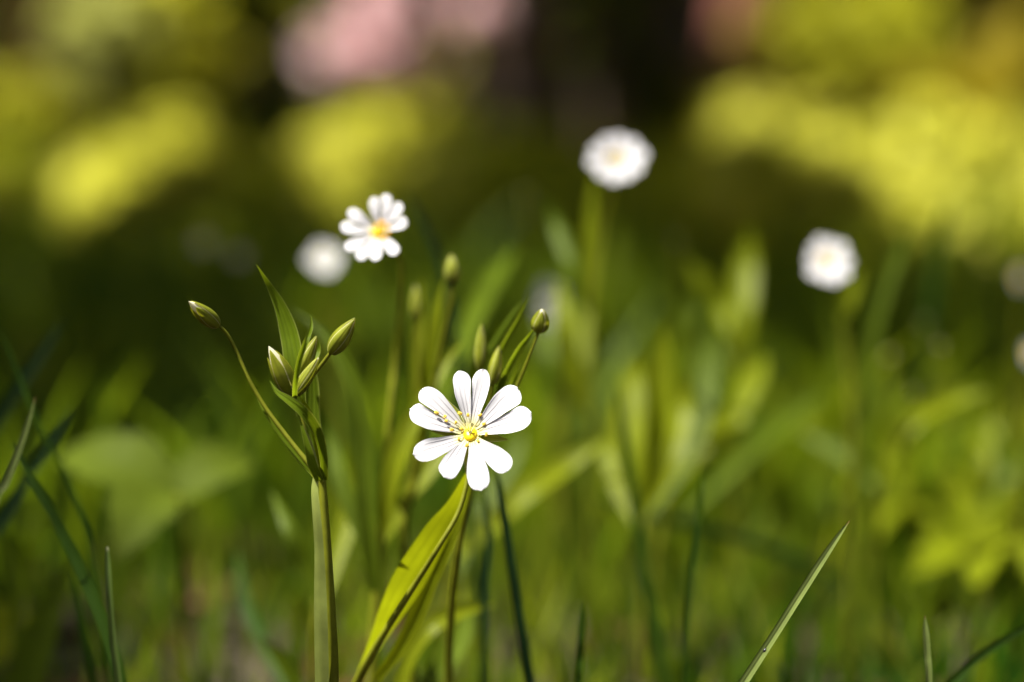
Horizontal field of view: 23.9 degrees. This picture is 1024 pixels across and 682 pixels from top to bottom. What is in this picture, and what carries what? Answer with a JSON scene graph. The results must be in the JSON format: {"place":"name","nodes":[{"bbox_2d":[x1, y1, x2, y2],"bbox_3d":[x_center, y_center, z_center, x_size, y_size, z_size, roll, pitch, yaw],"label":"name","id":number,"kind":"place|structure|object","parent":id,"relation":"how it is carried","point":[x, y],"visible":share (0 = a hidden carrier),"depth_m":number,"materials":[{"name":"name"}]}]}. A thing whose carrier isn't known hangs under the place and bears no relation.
{"place":"outdoors","nodes":[
{"label":"outdoors","id":0,"kind":"place"},
{"bbox_2d":[0,45,1023,681],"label":"ground","id":1,"kind":"structure","parent":0,"point":[232,647],"depth_m":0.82,"materials":[{"name":"green plant"}]},
{"bbox_2d":[0,397,35,498],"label":"grass blade","id":2,"kind":"object","parent":1,"relation":"on","point":[8,475],"depth_m":0.53,"materials":[{"name":"green plant"}]},
{"bbox_2d":[0,320,61,427],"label":"grass blade","id":3,"kind":"object","parent":1,"relation":"on","point":[10,398],"depth_m":0.63,"materials":[{"name":"green plant"}]},
{"bbox_2d":[0,404,73,530],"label":"grass blade","id":4,"kind":"object","parent":1,"relation":"on","point":[20,488],"depth_m":0.60,"materials":[{"name":"green plant"}]},
{"bbox_2d":[0,69,90,162],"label":"shrub","id":5,"kind":"object","parent":1,"relation":"on","point":[29,102],"visible":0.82,"depth_m":3.54,"materials":[{"name":"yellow plant"}]},
{"bbox_2d":[0,0,97,95],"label":"tree","id":6,"kind":"object","parent":1,"relation":"on","point":[26,42],"visible":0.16,"depth_m":6.22,"materials":[{"name":"green plant"}]},
{"bbox_2d":[0,326,110,681],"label":"grass blade","id":7,"kind":"object","parent":1,"relation":"on","point":[79,509],"depth_m":0.57,"materials":[{"name":"green plant"}]},
{"bbox_2d":[11,443,126,681],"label":"grass blade","id":8,"kind":"object","parent":1,"relation":"on","point":[85,581],"depth_m":0.54,"materials":[{"name":"green plant"}]},
{"bbox_2d":[70,572,97,681],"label":"grass blade","id":9,"kind":"object","parent":1,"relation":"on","point":[87,652],"depth_m":0.56,"materials":[{"name":"green plant"}]},
{"bbox_2d":[105,547,121,681],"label":"grass blade","id":10,"kind":"object","parent":1,"relation":"on","point":[113,643],"depth_m":0.52,"materials":[{"name":"green plant"}]},
{"bbox_2d":[37,0,191,111],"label":"shrub","id":11,"kind":"object","parent":1,"relation":"on","point":[122,58],"visible":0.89,"depth_m":4.19,"materials":[{"name":"green plant"}]},
{"bbox_2d":[59,429,255,681],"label":"broadleaf plant","id":12,"kind":"object","parent":1,"relation":"on","point":[146,477],"visible":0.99,"depth_m":0.69,"materials":[{"name":"green plant"}]},
{"bbox_2d":[159,0,196,70],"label":"shrub","id":13,"kind":"object","parent":1,"relation":"on","point":[174,58],"depth_m":9.23,"materials":[{"name":"green plant"}]},
{"bbox_2d":[196,235,211,433],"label":"flowering plant","id":14,"kind":"object","parent":1,"relation":"on","point":[204,241],"visible":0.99,"depth_m":1.02,"materials":[{"name":"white plant"}]},
{"bbox_2d":[149,0,323,128],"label":"shrub","id":15,"kind":"object","parent":1,"relation":"on","point":[207,59],"visible":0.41,"depth_m":4.12,"materials":[{"name":"green plant"}]},
{"bbox_2d":[231,250,245,380],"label":"flowering plant","id":16,"kind":"object","parent":1,"relation":"on","point":[238,256],"visible":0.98,"depth_m":1.01,"materials":[{"name":"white plant"}]},
{"bbox_2d":[198,0,320,178],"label":"shrub","id":17,"kind":"object","parent":1,"relation":"on","point":[279,87],"visible":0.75,"depth_m":2.96,"materials":[{"name":"green plant"}]},
{"bbox_2d":[235,552,303,681],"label":"leafy shoot","id":18,"kind":"object","parent":1,"relation":"on","point":[281,665],"visible":1,"depth_m":0.63,"materials":[{"name":"green plant"}]},
{"bbox_2d":[189,264,355,681],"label":"budding plant","id":19,"kind":"object","parent":1,"relation":"on","point":[295,368],"visible":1,"depth_m":0.50,"materials":[{"name":"green plant"}]},
{"bbox_2d":[271,458,355,681],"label":"leafy shoot","id":20,"kind":"object","parent":1,"relation":"on","point":[343,534],"visible":0.58,"depth_m":0.60,"materials":[{"name":"green plant"}]},
{"bbox_2d":[185,0,454,64],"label":"shrub","id":21,"kind":"object","parent":1,"relation":"on","point":[319,23],"visible":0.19,"depth_m":8.95,"materials":[{"name":"pink plant"}]},
{"bbox_2d":[306,243,341,623],"bbox_3d":[-0.059,0.033,0.787,0.012,0.134,0.049,0,8,0],"label":"flowering plant","id":22,"kind":"object","parent":1,"relation":"on","point":[325,259],"visible":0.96,"depth_m":0.81,"materials":[{"name":"white plant"}]},
{"bbox_2d":[290,194,463,681],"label":"flowering plant","id":23,"kind":"object","parent":1,"relation":"on","point":[370,533],"visible":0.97,"depth_m":0.58,"materials":[{"name":"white plant"}]},
{"bbox_2d":[301,0,505,100],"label":"flowering shrub","id":24,"kind":"object","parent":1,"relation":"on","point":[385,44],"visible":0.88,"depth_m":3.63,"materials":[{"name":"pink plant"}]},
{"bbox_2d":[352,369,531,681],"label":"flowering plant","id":25,"kind":"object","parent":1,"relation":"on","point":[415,579],"visible":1,"depth_m":0.50,"materials":[{"name":"white plant"}]},
{"bbox_2d":[406,192,481,673],"bbox_3d":[-0.017,0.040,0.645,0.023,0.160,0.010,0,8,0],"label":"grass blade","id":26,"kind":"object","parent":1,"relation":"on","point":[457,359],"depth_m":0.64,"materials":[{"name":"green plant"}]},
{"bbox_2d":[395,602,493,681],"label":"leafy shoot","id":27,"kind":"object","parent":1,"relation":"on","point":[432,625],"visible":0.83,"depth_m":0.58,"materials":[{"name":"green plant"}]},
{"bbox_2d":[400,247,516,681],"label":"budding plant","id":28,"kind":"object","parent":1,"relation":"on","point":[422,354],"visible":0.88,"depth_m":0.59,"materials":[{"name":"green plant"}]},
{"bbox_2d":[342,0,621,32],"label":"shrub","id":29,"kind":"object","parent":1,"relation":"on","point":[441,6],"visible":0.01,"depth_m":8.34,"materials":[{"name":"pink plant"}]},
{"bbox_2d":[481,488,491,681],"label":"grass blade","id":30,"kind":"object","parent":1,"relation":"on","point":[484,592],"depth_m":0.57,"materials":[{"name":"green plant"}]},
{"bbox_2d":[444,296,548,681],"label":"budding plant","id":31,"kind":"object","parent":1,"relation":"on","point":[539,326],"visible":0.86,"depth_m":0.53,"materials":[{"name":"green plant"}]},
{"bbox_2d":[0,180,1023,630],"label":"undergrowth","id":32,"kind":"object","parent":1,"relation":"on","point":[796,500],"visible":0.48,"depth_m":0.95,"materials":[{"name":"green plant"}]},
{"bbox_2d":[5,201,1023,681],"bbox_3d":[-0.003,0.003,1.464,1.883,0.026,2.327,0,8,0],"label":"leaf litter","id":33,"kind":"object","parent":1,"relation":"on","point":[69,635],"visible":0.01,"depth_m":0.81,"materials":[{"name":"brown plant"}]},
{"bbox_2d":[496,472,534,681],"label":"grass blade","id":34,"kind":"object","parent":1,"relation":"on","point":[523,644],"depth_m":0.56,"materials":[{"name":"green plant"}]},
{"bbox_2d":[445,416,607,635],"bbox_3d":[-0.004,0.070,0.683,0.048,0.089,0.049,-4,8,-27],"label":"leafy shoot","id":35,"kind":"object","parent":1,"relation":"on","point":[526,490],"visible":0.52,"depth_m":0.67,"materials":[{"name":"green plant"}]},
{"bbox_2d":[524,191,533,396],"bbox_3d":[0.007,0.019,0.860,0.005,0.144,0.007,0,8,0],"label":"seed head","id":36,"kind":"object","parent":1,"relation":"on","point":[526,194],"visible":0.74,"depth_m":0.85},
{"bbox_2d":[47,89,1023,266],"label":"ground cover","id":37,"kind":"object","parent":1,"relation":"on","point":[755,160],"visible":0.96,"depth_m":2.05,"materials":[{"name":"yellow plant"}]},
{"bbox_2d":[535,280,563,594],"bbox_3d":[0.013,0.036,0.830,0.010,0.119,0.062,0,8,0],"label":"flowering plant","id":38,"kind":"object","parent":1,"relation":"on","point":[545,294],"visible":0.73,"depth_m":0.80,"materials":[{"name":"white plant"}]},
{"bbox_2d":[122,0,980,53],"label":"woods","id":39,"kind":"object","parent":1,"relation":"on","point":[441,41],"visible":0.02,"depth_m":17.43,"materials":[{"name":"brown plant"}]},
{"bbox_2d":[575,601,584,681],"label":"grass blade","id":40,"kind":"object","parent":1,"relation":"on","point":[580,652],"depth_m":0.55,"materials":[{"name":"green plant"}]},
{"bbox_2d":[539,301,631,617],"bbox_3d":[0.025,0.040,0.834,0.033,0.109,0.027,0,8,0],"label":"leafy shoot","id":41,"kind":"object","parent":1,"relation":"on","point":[603,380],"visible":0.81,"depth_m":0.82,"materials":[{"name":"green plant"}]},
{"bbox_2d":[543,134,647,681],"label":"flowering plant","id":42,"kind":"object","parent":1,"relation":"on","point":[621,160],"visible":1,"depth_m":0.70,"materials":[{"name":"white plant"}]},
{"bbox_2d":[614,376,668,681],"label":"grass blade","id":43,"kind":"object","parent":1,"relation":"on","point":[655,635],"depth_m":0.63,"materials":[{"name":"green plant"}]},
{"bbox_2d":[599,296,719,681],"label":"leafy shoot","id":44,"kind":"object","parent":1,"relation":"on","point":[667,427],"visible":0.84,"depth_m":0.67,"materials":[{"name":"green plant"}]},
{"bbox_2d":[674,237,683,509],"bbox_3d":[0.060,0.027,0.859,0.005,0.128,0.007,0,8,0],"label":"seed head","id":45,"kind":"object","parent":1,"relation":"on","point":[676,239],"visible":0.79,"depth_m":0.85},
{"bbox_2d":[680,468,702,681],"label":"grass blade","id":46,"kind":"object","parent":1,"relation":"on","point":[687,613],"depth_m":0.57,"materials":[{"name":"green plant"}]},
{"bbox_2d":[680,224,757,597],"bbox_3d":[0.067,0.030,0.799,0.017,0.138,0.039,-7,10,-41],"label":"leafy shoot","id":47,"kind":"object","parent":1,"relation":"on","point":[735,320],"visible":0.81,"depth_m":0.79,"materials":[{"name":"green plant"}]},
{"bbox_2d":[590,494,865,624],"bbox_3d":[0.069,0.074,0.727,0.113,0.071,0.004,-5,9,-33],"label":"grass blade","id":48,"kind":"object","parent":1,"relation":"on","point":[828,577],"depth_m":0.73,"materials":[{"name":"green plant"}]},
{"bbox_2d":[652,355,823,681],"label":"leafy shoot","id":49,"kind":"object","parent":1,"relation":"on","point":[727,425],"visible":0.88,"depth_m":0.75,"materials":[{"name":"green plant"}]},
{"bbox_2d":[713,0,777,101],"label":"tree","id":50,"kind":"object","parent":1,"relation":"on","point":[724,55],"visible":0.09,"depth_m":3.83,"materials":[{"name":"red plant"}]},
{"bbox_2d":[609,0,970,75],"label":"shrub","id":51,"kind":"object","parent":1,"relation":"on","point":[615,13],"visible":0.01,"depth_m":8.16,"materials":[{"name":"green plant"}]},
{"bbox_2d":[738,521,848,681],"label":"grass blade","id":52,"kind":"object","parent":1,"relation":"on","point":[755,663],"depth_m":0.50,"materials":[{"name":"green plant"}]},
{"bbox_2d":[672,0,986,159],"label":"shrub","id":53,"kind":"object","parent":1,"relation":"on","point":[751,27],"visible":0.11,"depth_m":3.32,"materials":[{"name":"green plant"}]},
{"bbox_2d":[806,237,861,681],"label":"flowering plant","id":54,"kind":"object","parent":1,"relation":"on","point":[825,259],"visible":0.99,"depth_m":0.71,"materials":[{"name":"white plant"}]},
{"bbox_2d":[844,228,905,667],"bbox_3d":[0.109,0.037,0.734,0.022,0.143,0.006,-6,10,-39],"label":"grass blade","id":55,"kind":"object","parent":1,"relation":"on","point":[879,302],"depth_m":0.73,"materials":[{"name":"green plant"}]},
{"bbox_2d":[766,0,993,128],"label":"shrub","id":56,"kind":"object","parent":1,"relation":"on","point":[867,40],"visible":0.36,"depth_m":2.90,"materials":[{"name":"yellow plant"}]},
{"bbox_2d":[886,352,893,499],"bbox_3d":[0.130,0.049,0.827,0.006,0.092,0.007,0,8,0],"label":"seed head","id":57,"kind":"object","parent":1,"relation":"on","point":[889,356],"visible":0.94,"depth_m":0.82},
{"bbox_2d":[800,390,987,663],"bbox_3d":[0.108,0.060,0.741,0.065,0.093,0.034,5,9,36],"label":"leafy shoot","id":58,"kind":"object","parent":1,"relation":"on","point":[912,421],"visible":0.94,"depth_m":0.72,"materials":[{"name":"green plant"}]},
{"bbox_2d":[844,445,948,541],"bbox_3d":[0.136,0.067,0.862,0.035,0.048,0.126,1,8,7],"label":"broadleaf plant","id":59,"kind":"object","parent":1,"relation":"on","point":[925,510],"visible":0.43,"depth_m":0.84,"materials":[{"name":"green plant"}]},
{"bbox_2d":[777,13,1023,191],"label":"shrub","id":60,"kind":"object","parent":1,"relation":"on","point":[1002,52],"visible":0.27,"depth_m":2.76,"materials":[{"name":"green plant"}]},
{"bbox_2d":[910,389,917,622],"bbox_3d":[0.124,0.060,0.747,0.005,0.092,0.006,0,8,0],"label":"seed head","id":61,"kind":"object","parent":1,"relation":"on","point":[912,392],"visible":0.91,"depth_m":0.74},
{"bbox_2d":[922,320,927,535],"bbox_3d":[0.146,0.042,0.857,0.006,0.099,0.007,0,8,0],"label":"seed head","id":62,"kind":"object","parent":1,"relation":"on","point":[924,323],"visible":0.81,"depth_m":0.85},
{"bbox_2d":[923,616,931,681],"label":"grass blade","id":63,"kind":"object","parent":1,"relation":"on","point":[927,657],"depth_m":0.52,"materials":[{"name":"green plant"}]},
{"bbox_2d":[904,192,952,544],"bbox_3d":[0.147,0.020,0.854,0.017,0.145,0.012,0,8,0],"label":"grass blade","id":64,"kind":"object","parent":1,"relation":"on","point":[929,295],"depth_m":0.85,"materials":[{"name":"green plant"}]},
{"bbox_2d":[937,343,944,649],"bbox_3d":[0.136,0.052,0.768,0.005,0.103,0.007,0,8,0],"label":"seed head","id":65,"kind":"object","parent":1,"relation":"on","point":[940,347],"visible":0.91,"depth_m":0.77},
{"bbox_2d":[937,12,986,71],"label":"shrub","id":66,"kind":"object","parent":1,"relation":"on","point":[979,30],"visible":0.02,"depth_m":9.13,"materials":[{"name":"green plant"}]},
{"bbox_2d":[911,466,1023,626],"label":"broadleaf plant","id":67,"kind":"object","parent":1,"relation":"on","point":[987,545],"visible":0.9,"depth_m":0.77,"materials":[{"name":"green plant"}]},
{"bbox_2d":[937,0,1023,96],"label":"shrub","id":68,"kind":"object","parent":1,"relation":"on","point":[994,13],"visible":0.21,"depth_m":3.89,"materials":[{"name":"green plant"}]},
{"bbox_2d":[946,626,1023,681],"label":"grass blade","id":69,"kind":"object","parent":1,"relation":"on","point":[962,671],"depth_m":0.55,"materials":[{"name":"green plant"}]},
{"bbox_2d":[967,392,1020,605],"bbox_3d":[0.162,0.058,0.807,0.016,0.080,0.023,4,9,30],"label":"leafy shoot","id":70,"kind":"object","parent":1,"relation":"on","point":[988,480],"visible":0.69,"depth_m":0.80,"materials":[{"name":"green plant"}]},
{"bbox_2d":[1012,269,1023,497],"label":"flowering plant","id":71,"kind":"object","parent":1,"relation":"on","point":[1019,277],"visible":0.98,"depth_m":0.88,"materials":[{"name":"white plant"}]},
{"bbox_2d":[1016,346,1023,647],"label":"flowering plant","id":72,"kind":"object","parent":1,"relation":"on","point":[1020,551],"visible":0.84,"depth_m":0.76,"materials":[{"name":"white plant"}]},
{"bbox_2d":[457,0,585,143],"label":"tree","id":73,"kind":"object","parent":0,"point":[514,61],"visible":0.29,"depth_m":4.17,"materials":[{"name":"brown plant"}]},
{"bbox_2d":[551,0,711,155],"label":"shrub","id":74,"kind":"object","parent":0,"point":[605,65],"visible":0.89,"depth_m":3.70,"materials":[{"name":"green plant"}]},
{"bbox_2d":[609,0,720,120],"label":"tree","id":75,"kind":"object","parent":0,"point":[691,27],"visible":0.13,"depth_m":4.86,"materials":[{"name":"brown plant"}]},
{"bbox_2d":[955,630,1011,681],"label":"grass","id":76,"kind":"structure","parent":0,"point":[985,676],"depth_m":0.75,"materials":[{"name":"green plant"}]}
]}

